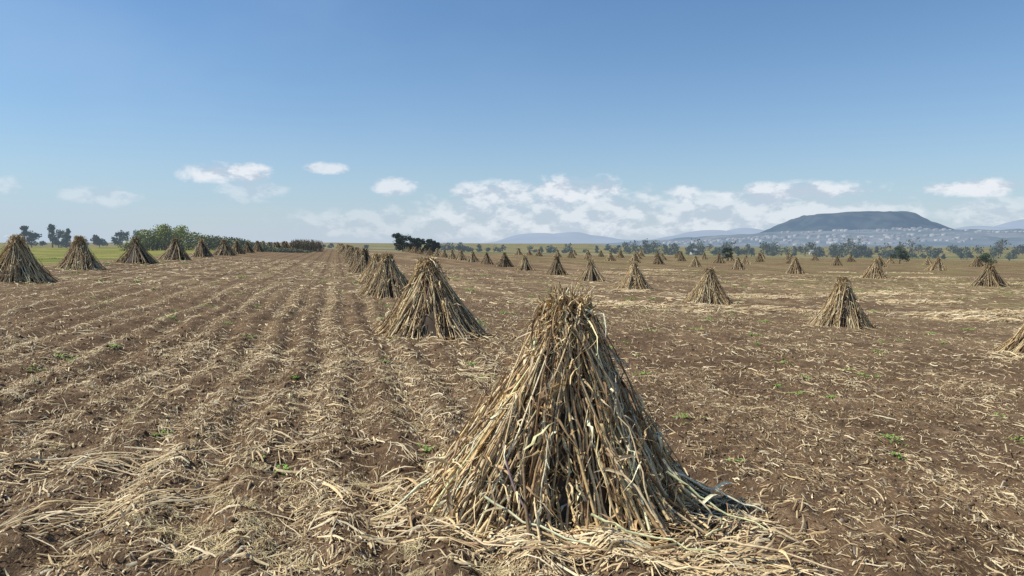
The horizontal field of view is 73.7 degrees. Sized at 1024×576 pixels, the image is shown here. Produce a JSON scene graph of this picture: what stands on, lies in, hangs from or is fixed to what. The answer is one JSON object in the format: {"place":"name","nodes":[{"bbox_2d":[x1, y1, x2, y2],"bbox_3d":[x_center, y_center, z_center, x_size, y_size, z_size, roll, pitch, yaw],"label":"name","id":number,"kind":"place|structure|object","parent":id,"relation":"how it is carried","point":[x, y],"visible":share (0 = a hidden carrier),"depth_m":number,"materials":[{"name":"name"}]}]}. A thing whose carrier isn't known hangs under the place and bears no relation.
{"place":"outdoors","nodes":[
{"label":"outdoors","id":0,"kind":"place"},
{"bbox_2d":[0,243,1023,575],"bbox_3d":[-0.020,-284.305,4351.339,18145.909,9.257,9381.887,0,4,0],"label":"ground","id":1,"kind":"structure","parent":0,"point":[770,267],"depth_m":13.21,"materials":[{"name":"soil"}]},
{"bbox_2d":[19,225,31,241],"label":"eucalyptus tree","id":2,"kind":"object","parent":1,"relation":"on","point":[24,229],"visible":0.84,"depth_m":248.93,"materials":[{"name":"green plant"}]},
{"bbox_2d":[0,234,65,283],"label":"corn shock","id":3,"kind":"object","parent":1,"relation":"on","point":[19,262],"visible":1,"depth_m":34.65,"materials":[{"name":"plant"}]},
{"bbox_2d":[27,230,41,246],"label":"eucalyptus tree","id":4,"kind":"object","parent":1,"relation":"on","point":[33,236],"visible":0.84,"depth_m":261.06,"materials":[{"name":"green plant"}]},
{"bbox_2d":[47,224,55,247],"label":"eucalyptus tree","id":5,"kind":"object","parent":1,"relation":"on","point":[50,228],"visible":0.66,"depth_m":254.32,"materials":[{"name":"green plant"}]},
{"bbox_2d":[48,229,68,247],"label":"eucalyptus tree","id":6,"kind":"object","parent":1,"relation":"on","point":[58,235],"visible":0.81,"depth_m":250.31,"materials":[{"name":"green plant"}]},
{"bbox_2d":[60,228,72,247],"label":"eucalyptus tree","id":7,"kind":"object","parent":1,"relation":"on","point":[65,239],"visible":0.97,"depth_m":248.81,"materials":[{"name":"green plant"}]},
{"bbox_2d":[54,235,105,269],"bbox_3d":[-31.035,-2.536,48.847,3.688,2.552,4.257,-2,4,-30],"label":"corn shock","id":8,"kind":"object","parent":1,"relation":"on","point":[78,256],"visible":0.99,"depth_m":48.43,"materials":[{"name":"plant"}]},
{"bbox_2d":[90,234,107,247],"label":"eucalyptus tree","id":9,"kind":"object","parent":1,"relation":"on","point":[96,240],"visible":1,"depth_m":260.40,"materials":[{"name":"green plant"}]},
{"bbox_2d":[111,230,129,247],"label":"tree","id":10,"kind":"object","parent":1,"relation":"on","point":[121,235],"visible":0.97,"depth_m":249.39,"materials":[{"name":"green plant"}]},
{"bbox_2d":[115,236,158,263],"bbox_3d":[-34.428,-3.508,62.794,3.997,2.636,2.988,1,4,14],"label":"corn shock","id":11,"kind":"object","parent":1,"relation":"on","point":[137,252],"visible":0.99,"depth_m":62.45,"materials":[{"name":"plant"}]},
{"bbox_2d":[158,238,191,259],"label":"corn shock","id":12,"kind":"object","parent":1,"relation":"on","point":[175,250],"visible":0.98,"depth_m":75.83,"materials":[{"name":"plant"}]},
{"bbox_2d":[190,239,213,256],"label":"corn shock","id":13,"kind":"object","parent":1,"relation":"on","point":[202,250],"visible":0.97,"depth_m":90.44,"materials":[{"name":"plant"}]},
{"bbox_2d":[117,224,313,252],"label":"shrub thicket","id":14,"kind":"object","parent":1,"relation":"on","point":[162,237],"visible":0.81,"depth_m":149.78,"materials":[{"name":"green plant"}]},
{"bbox_2d":[212,239,235,255],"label":"corn shock","id":15,"kind":"object","parent":1,"relation":"on","point":[223,248],"visible":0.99,"depth_m":104.23,"materials":[{"name":"plant"}]},
{"bbox_2d":[231,241,245,253],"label":"corn shock","id":16,"kind":"object","parent":1,"relation":"on","point":[236,248],"visible":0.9,"depth_m":118.57,"materials":[{"name":"plant"}]},
{"bbox_2d":[242,242,256,252],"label":"corn shock","id":17,"kind":"object","parent":1,"relation":"on","point":[247,248],"visible":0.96,"depth_m":132.04,"materials":[{"name":"plant"}]},
{"bbox_2d":[252,241,263,251],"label":"corn shock","id":18,"kind":"object","parent":1,"relation":"on","point":[257,247],"visible":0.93,"depth_m":146.41,"materials":[{"name":"plant"}]},
{"bbox_2d":[289,239,323,251],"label":"standing dry corn","id":19,"kind":"object","parent":1,"relation":"on","point":[300,244],"visible":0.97,"depth_m":187.62,"materials":[{"name":"brown plant"}]},
{"bbox_2d":[340,244,348,256],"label":"corn shock","id":20,"kind":"object","parent":1,"relation":"on","point":[345,250],"visible":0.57,"depth_m":135.17,"materials":[{"name":"plant"}]},
{"bbox_2d":[342,245,351,258],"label":"corn shock","id":21,"kind":"object","parent":1,"relation":"on","point":[345,255],"visible":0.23,"depth_m":120.41,"materials":[{"name":"plant"}]},
{"bbox_2d":[343,246,354,260],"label":"corn shock","id":22,"kind":"object","parent":1,"relation":"on","point":[351,251],"visible":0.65,"depth_m":105.90,"materials":[{"name":"plant"}]},
{"bbox_2d":[344,247,358,263],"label":"corn shock","id":23,"kind":"object","parent":1,"relation":"on","point":[350,258],"visible":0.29,"depth_m":92.63,"materials":[{"name":"plant"}]},
{"bbox_2d":[345,248,360,266],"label":"corn shock","id":24,"kind":"object","parent":1,"relation":"on","point":[357,254],"visible":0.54,"depth_m":77.88,"materials":[{"name":"plant"}]},
{"bbox_2d":[348,247,371,272],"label":"corn shock","id":25,"kind":"object","parent":1,"relation":"on","point":[361,263],"visible":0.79,"depth_m":64.38,"materials":[{"name":"plant"}]},
{"bbox_2d":[356,252,380,282],"bbox_3d":[-9.982,-1.511,50.294,3.548,2.308,3.675,1,4,11],"label":"corn shock","id":26,"kind":"object","parent":1,"relation":"on","point":[371,266],"visible":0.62,"depth_m":49.82,"materials":[{"name":"plant"}]},
{"bbox_2d":[356,251,407,299],"bbox_3d":[-6.579,-0.725,36.653,4.278,2.575,3.434,-2,4,-24],"label":"corn shock","id":27,"kind":"object","parent":1,"relation":"on","point":[388,280],"visible":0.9,"depth_m":36.10,"materials":[{"name":"plant"}]},
{"bbox_2d":[391,233,411,251],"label":"oak tree","id":28,"kind":"object","parent":1,"relation":"on","point":[400,243],"visible":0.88,"depth_m":297.90,"materials":[{"name":"green plant"}]},
{"bbox_2d":[408,237,421,249],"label":"oak tree","id":29,"kind":"object","parent":1,"relation":"on","point":[414,242],"visible":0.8,"depth_m":301.12,"materials":[{"name":"green plant"}]},
{"bbox_2d":[416,247,422,253],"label":"corn shock","id":30,"kind":"object","parent":1,"relation":"on","point":[420,251],"visible":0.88,"depth_m":237.00,"materials":[{"name":"plant"}]},
{"bbox_2d":[420,239,434,251],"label":"oak tree","id":31,"kind":"object","parent":1,"relation":"on","point":[428,245],"visible":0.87,"depth_m":304.50,"materials":[{"name":"green plant"}]},
{"bbox_2d":[426,248,433,255],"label":"corn shock","id":32,"kind":"object","parent":1,"relation":"on","point":[429,252],"visible":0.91,"depth_m":208.62,"materials":[{"name":"plant"}]},
{"bbox_2d":[371,253,495,341],"bbox_3d":[-2.591,0.218,21.596,3.968,2.614,4.324,-2,4,-23],"label":"corn shock","id":33,"kind":"object","parent":1,"relation":"on","point":[428,304],"visible":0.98,"depth_m":21.07,"materials":[{"name":"plant"}]},
{"bbox_2d":[432,240,440,251],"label":"oak tree","id":34,"kind":"object","parent":1,"relation":"on","point":[436,244],"visible":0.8,"depth_m":307.03,"materials":[{"name":"green plant"}]},
{"bbox_2d":[432,248,440,256],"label":"corn shock","id":35,"kind":"object","parent":1,"relation":"on","point":[436,253],"visible":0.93,"depth_m":194.94,"materials":[{"name":"plant"}]},
{"bbox_2d":[440,249,447,257],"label":"corn shock","id":36,"kind":"object","parent":1,"relation":"on","point":[443,255],"visible":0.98,"depth_m":180.72,"materials":[{"name":"plant"}]},
{"bbox_2d":[446,249,455,258],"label":"corn shock","id":37,"kind":"object","parent":1,"relation":"on","point":[451,255],"visible":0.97,"depth_m":167.62,"materials":[{"name":"plant"}]},
{"bbox_2d":[454,250,466,259],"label":"corn shock","id":38,"kind":"object","parent":1,"relation":"on","point":[460,256],"visible":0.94,"depth_m":153.51,"materials":[{"name":"plant"}]},
{"bbox_2d":[465,251,479,261],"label":"corn shock","id":39,"kind":"object","parent":1,"relation":"on","point":[472,257],"visible":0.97,"depth_m":139.20,"materials":[{"name":"plant"}]},
{"bbox_2d":[479,252,494,264],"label":"corn shock","id":40,"kind":"object","parent":1,"relation":"on","point":[486,259],"visible":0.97,"depth_m":124.56,"materials":[{"name":"plant"}]},
{"bbox_2d":[493,252,513,266],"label":"corn shock","id":41,"kind":"object","parent":1,"relation":"on","point":[504,260],"visible":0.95,"depth_m":110.97,"materials":[{"name":"plant"}]},
{"bbox_2d":[0,284,1019,575],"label":"corn stubble","id":42,"kind":"object","parent":1,"relation":"on","point":[432,416],"visible":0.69,"depth_m":12.19,"materials":[{"name":"beige plant"}]},
{"bbox_2d":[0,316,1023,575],"bbox_3d":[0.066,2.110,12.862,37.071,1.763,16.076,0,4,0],"label":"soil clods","id":43,"kind":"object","parent":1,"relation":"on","point":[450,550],"visible":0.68,"depth_m":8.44,"materials":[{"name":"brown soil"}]},
{"bbox_2d":[0,255,1023,575],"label":"straw litter","id":44,"kind":"object","parent":1,"relation":"on","point":[612,539],"visible":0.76,"depth_m":8.86,"materials":[{"name":"beige plant"}]},
{"bbox_2d":[514,248,521,254],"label":"corn shock","id":45,"kind":"object","parent":1,"relation":"on","point":[518,252],"visible":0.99,"depth_m":253.22,"materials":[{"name":"plant"}]},
{"bbox_2d":[20,258,1023,474],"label":"green weeds","id":46,"kind":"object","parent":1,"relation":"on","point":[643,373],"visible":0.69,"depth_m":18.00,"materials":[{"name":"green plant"}]},
{"bbox_2d":[514,254,534,270],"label":"corn shock","id":47,"kind":"object","parent":1,"relation":"on","point":[524,264],"visible":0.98,"depth_m":96.69,"materials":[{"name":"plant"}]},
{"bbox_2d":[39,237,1023,260],"bbox_3d":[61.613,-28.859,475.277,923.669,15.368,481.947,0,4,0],"label":"distant tree line","id":48,"kind":"object","parent":1,"relation":"on","point":[858,250],"visible":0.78,"depth_m":333.68,"materials":[{"name":"green plant"}]},
{"bbox_2d":[534,249,542,255],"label":"corn shock","id":49,"kind":"object","parent":1,"relation":"on","point":[538,253],"visible":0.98,"depth_m":226.15,"materials":[{"name":"plant"}]},
{"bbox_2d":[546,255,567,274],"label":"corn shock","id":50,"kind":"object","parent":1,"relation":"on","point":[556,267],"visible":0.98,"depth_m":83.37,"materials":[{"name":"plant"}]},
{"bbox_2d":[553,249,561,256],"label":"corn shock","id":51,"kind":"object","parent":1,"relation":"on","point":[557,253],"visible":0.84,"depth_m":211.27,"materials":[{"name":"plant"}]},
{"bbox_2d":[566,251,575,257],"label":"corn shock","id":52,"kind":"object","parent":1,"relation":"on","point":[570,255],"visible":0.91,"depth_m":198.96,"materials":[{"name":"plant"}]},
{"bbox_2d":[583,251,591,258],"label":"corn shock","id":53,"kind":"object","parent":1,"relation":"on","point":[587,255],"visible":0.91,"depth_m":184.92,"materials":[{"name":"plant"}]},
{"bbox_2d":[576,257,605,281],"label":"corn shock","id":54,"kind":"object","parent":1,"relation":"on","point":[590,272],"visible":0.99,"depth_m":69.87,"materials":[{"name":"plant"}]},
{"bbox_2d":[362,281,842,575],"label":"corn shock","id":55,"kind":"object","parent":1,"relation":"on","point":[560,432],"visible":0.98,"depth_m":6.97,"materials":[{"name":"plant"}]},
{"bbox_2d":[605,252,615,260],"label":"corn shock","id":56,"kind":"object","parent":1,"relation":"on","point":[610,257],"visible":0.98,"depth_m":169.69,"materials":[{"name":"plant"}]},
{"bbox_2d":[616,250,624,257],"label":"corn shock","id":57,"kind":"object","parent":1,"relation":"on","point":[619,254],"visible":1,"depth_m":219.17,"materials":[{"name":"plant"}]},
{"bbox_2d":[628,253,641,262],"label":"corn shock","id":58,"kind":"object","parent":1,"relation":"on","point":[635,258],"visible":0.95,"depth_m":155.26,"materials":[{"name":"plant"}]},
{"bbox_2d":[617,261,654,290],"bbox_3d":[10.122,-1.038,56.989,3.914,2.478,3.906,-1,4,-15],"label":"corn shock","id":59,"kind":"object","parent":1,"relation":"on","point":[633,278],"visible":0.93,"depth_m":56.43,"materials":[{"name":"plant"}]},
{"bbox_2d":[652,253,664,263],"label":"corn shock","id":60,"kind":"object","parent":1,"relation":"on","point":[658,260],"visible":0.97,"depth_m":142.66,"materials":[{"name":"plant"}]},
{"bbox_2d":[677,252,685,260],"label":"corn shock","id":61,"kind":"object","parent":1,"relation":"on","point":[681,257],"visible":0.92,"depth_m":177.60,"materials":[{"name":"plant"}]},
{"bbox_2d":[689,255,701,266],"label":"corn shock","id":62,"kind":"object","parent":1,"relation":"on","point":[695,263],"visible":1,"depth_m":129.15,"materials":[{"name":"plant"}]},
{"bbox_2d":[682,266,736,304],"bbox_3d":[12.520,-0.198,43.407,3.794,2.524,3.596,0,4,3],"label":"corn shock","id":63,"kind":"object","parent":1,"relation":"on","point":[708,289],"visible":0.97,"depth_m":42.98,"materials":[{"name":"plant"}]},
{"bbox_2d":[712,253,725,262],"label":"corn shock","id":64,"kind":"object","parent":1,"relation":"on","point":[718,259],"visible":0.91,"depth_m":162.18,"materials":[{"name":"plant"}]},
{"bbox_2d":[722,247,732,260],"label":"tree","id":65,"kind":"object","parent":1,"relation":"on","point":[727,250],"visible":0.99,"depth_m":189.27,"materials":[{"name":"green plant"}]},
{"bbox_2d":[731,257,747,269],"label":"corn shock","id":66,"kind":"object","parent":1,"relation":"on","point":[737,265],"visible":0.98,"depth_m":115.30,"materials":[{"name":"plant"}]},
{"bbox_2d":[741,255,752,264],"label":"corn shock","id":67,"kind":"object","parent":1,"relation":"on","point":[745,261],"visible":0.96,"depth_m":149.42,"materials":[{"name":"plant"}]},
{"bbox_2d":[754,253,764,261],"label":"corn shock","id":68,"kind":"object","parent":1,"relation":"on","point":[758,258],"visible":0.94,"depth_m":181.80,"materials":[{"name":"plant"}]},
{"bbox_2d":[785,254,792,263],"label":"corn shock","id":69,"kind":"object","parent":1,"relation":"on","point":[789,260],"visible":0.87,"depth_m":168.65,"materials":[{"name":"plant"}]},
{"bbox_2d":[784,256,805,273],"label":"corn shock","id":70,"kind":"object","parent":1,"relation":"on","point":[795,267],"visible":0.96,"depth_m":99.63,"materials":[{"name":"plant"}]},
{"bbox_2d":[811,254,819,260],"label":"corn shock","id":71,"kind":"object","parent":1,"relation":"on","point":[814,258],"visible":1,"depth_m":220.22,"materials":[{"name":"plant"}]},
{"bbox_2d":[830,255,842,265],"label":"corn shock","id":72,"kind":"object","parent":1,"relation":"on","point":[836,261],"visible":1,"depth_m":155.32,"materials":[{"name":"plant"}]},
{"bbox_2d":[807,274,880,329],"bbox_3d":[15.115,0.599,31.538,4.183,2.478,3.179,-2,4,-29],"label":"corn shock","id":73,"kind":"object","parent":1,"relation":"on","point":[841,307],"visible":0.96,"depth_m":31.00,"materials":[{"name":"plant"}]},
{"bbox_2d":[844,254,855,261],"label":"corn shock","id":74,"kind":"object","parent":1,"relation":"on","point":[850,259],"visible":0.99,"depth_m":204.89,"materials":[{"name":"plant"}]},
{"bbox_2d":[859,258,889,278],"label":"corn shock","id":75,"kind":"object","parent":1,"relation":"on","point":[874,270],"visible":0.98,"depth_m":86.89,"materials":[{"name":"plant"}]},
{"bbox_2d":[877,255,887,267],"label":"corn shock","id":76,"kind":"object","parent":1,"relation":"on","point":[882,263],"visible":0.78,"depth_m":142.71,"materials":[{"name":"plant"}]},
{"bbox_2d":[886,257,895,263],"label":"corn shock","id":77,"kind":"object","parent":1,"relation":"on","point":[889,260],"visible":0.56,"depth_m":190.19,"materials":[{"name":"plant"}]},
{"bbox_2d":[887,246,909,263],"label":"tree","id":78,"kind":"object","parent":1,"relation":"on","point":[901,255],"visible":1,"depth_m":184.29,"materials":[{"name":"green plant"}]},
{"bbox_2d":[922,256,931,264],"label":"corn shock","id":79,"kind":"object","parent":1,"relation":"on","point":[927,261],"visible":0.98,"depth_m":177.11,"materials":[{"name":"plant"}]},
{"bbox_2d":[924,257,948,270],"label":"corn shock","id":80,"kind":"object","parent":1,"relation":"on","point":[937,265],"visible":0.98,"depth_m":126.94,"materials":[{"name":"plant"}]},
{"bbox_2d":[968,256,985,266],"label":"corn shock","id":81,"kind":"object","parent":1,"relation":"on","point":[976,262],"visible":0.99,"depth_m":164.29,"materials":[{"name":"plant"}]},
{"bbox_2d":[979,252,997,263],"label":"tree","id":82,"kind":"object","parent":1,"relation":"on","point":[983,258],"visible":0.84,"depth_m":175.65,"materials":[{"name":"green plant"}]},
{"bbox_2d":[970,262,1016,286],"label":"corn shock","id":83,"kind":"object","parent":1,"relation":"on","point":[989,275],"visible":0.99,"depth_m":71.27,"materials":[{"name":"plant"}]},
{"bbox_2d":[988,324,1023,356],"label":"corn shock","id":84,"kind":"object","parent":1,"relation":"on","point":[1015,343],"visible":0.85,"depth_m":23.22,"materials":[{"name":"plant"}]},
{"bbox_2d":[0,0,1023,242],"label":"sky","id":85,"kind":"structure","parent":0,"point":[328,121],"materials":[{"name":"blue"}]},
{"bbox_2d":[444,219,1023,243],"bbox_3d":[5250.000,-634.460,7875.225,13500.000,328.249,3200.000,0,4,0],"label":"mountains","id":86,"kind":"structure","parent":0,"point":[559,238],"depth_m":7531.83,"materials":[{"name":"blue stone"}]},
{"bbox_2d":[592,229,1023,246],"bbox_3d":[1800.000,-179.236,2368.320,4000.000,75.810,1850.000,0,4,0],"label":"foothills","id":87,"kind":"structure","parent":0,"point":[985,239],"depth_m":1871.65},
{"bbox_2d":[640,227,1023,245],"bbox_3d":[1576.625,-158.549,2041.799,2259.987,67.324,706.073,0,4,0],"label":"distant town","id":88,"kind":"object","parent":87,"relation":"on","point":[837,240],"visible":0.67,"depth_m":1925.26},
{"bbox_2d":[760,211,954,232],"bbox_3d":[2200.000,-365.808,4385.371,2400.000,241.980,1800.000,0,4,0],"label":"mesa mountain","id":89,"kind":"structure","parent":0,"point":[868,220],"depth_m":3956.77,"materials":[{"name":"blue stone"}]}
]}

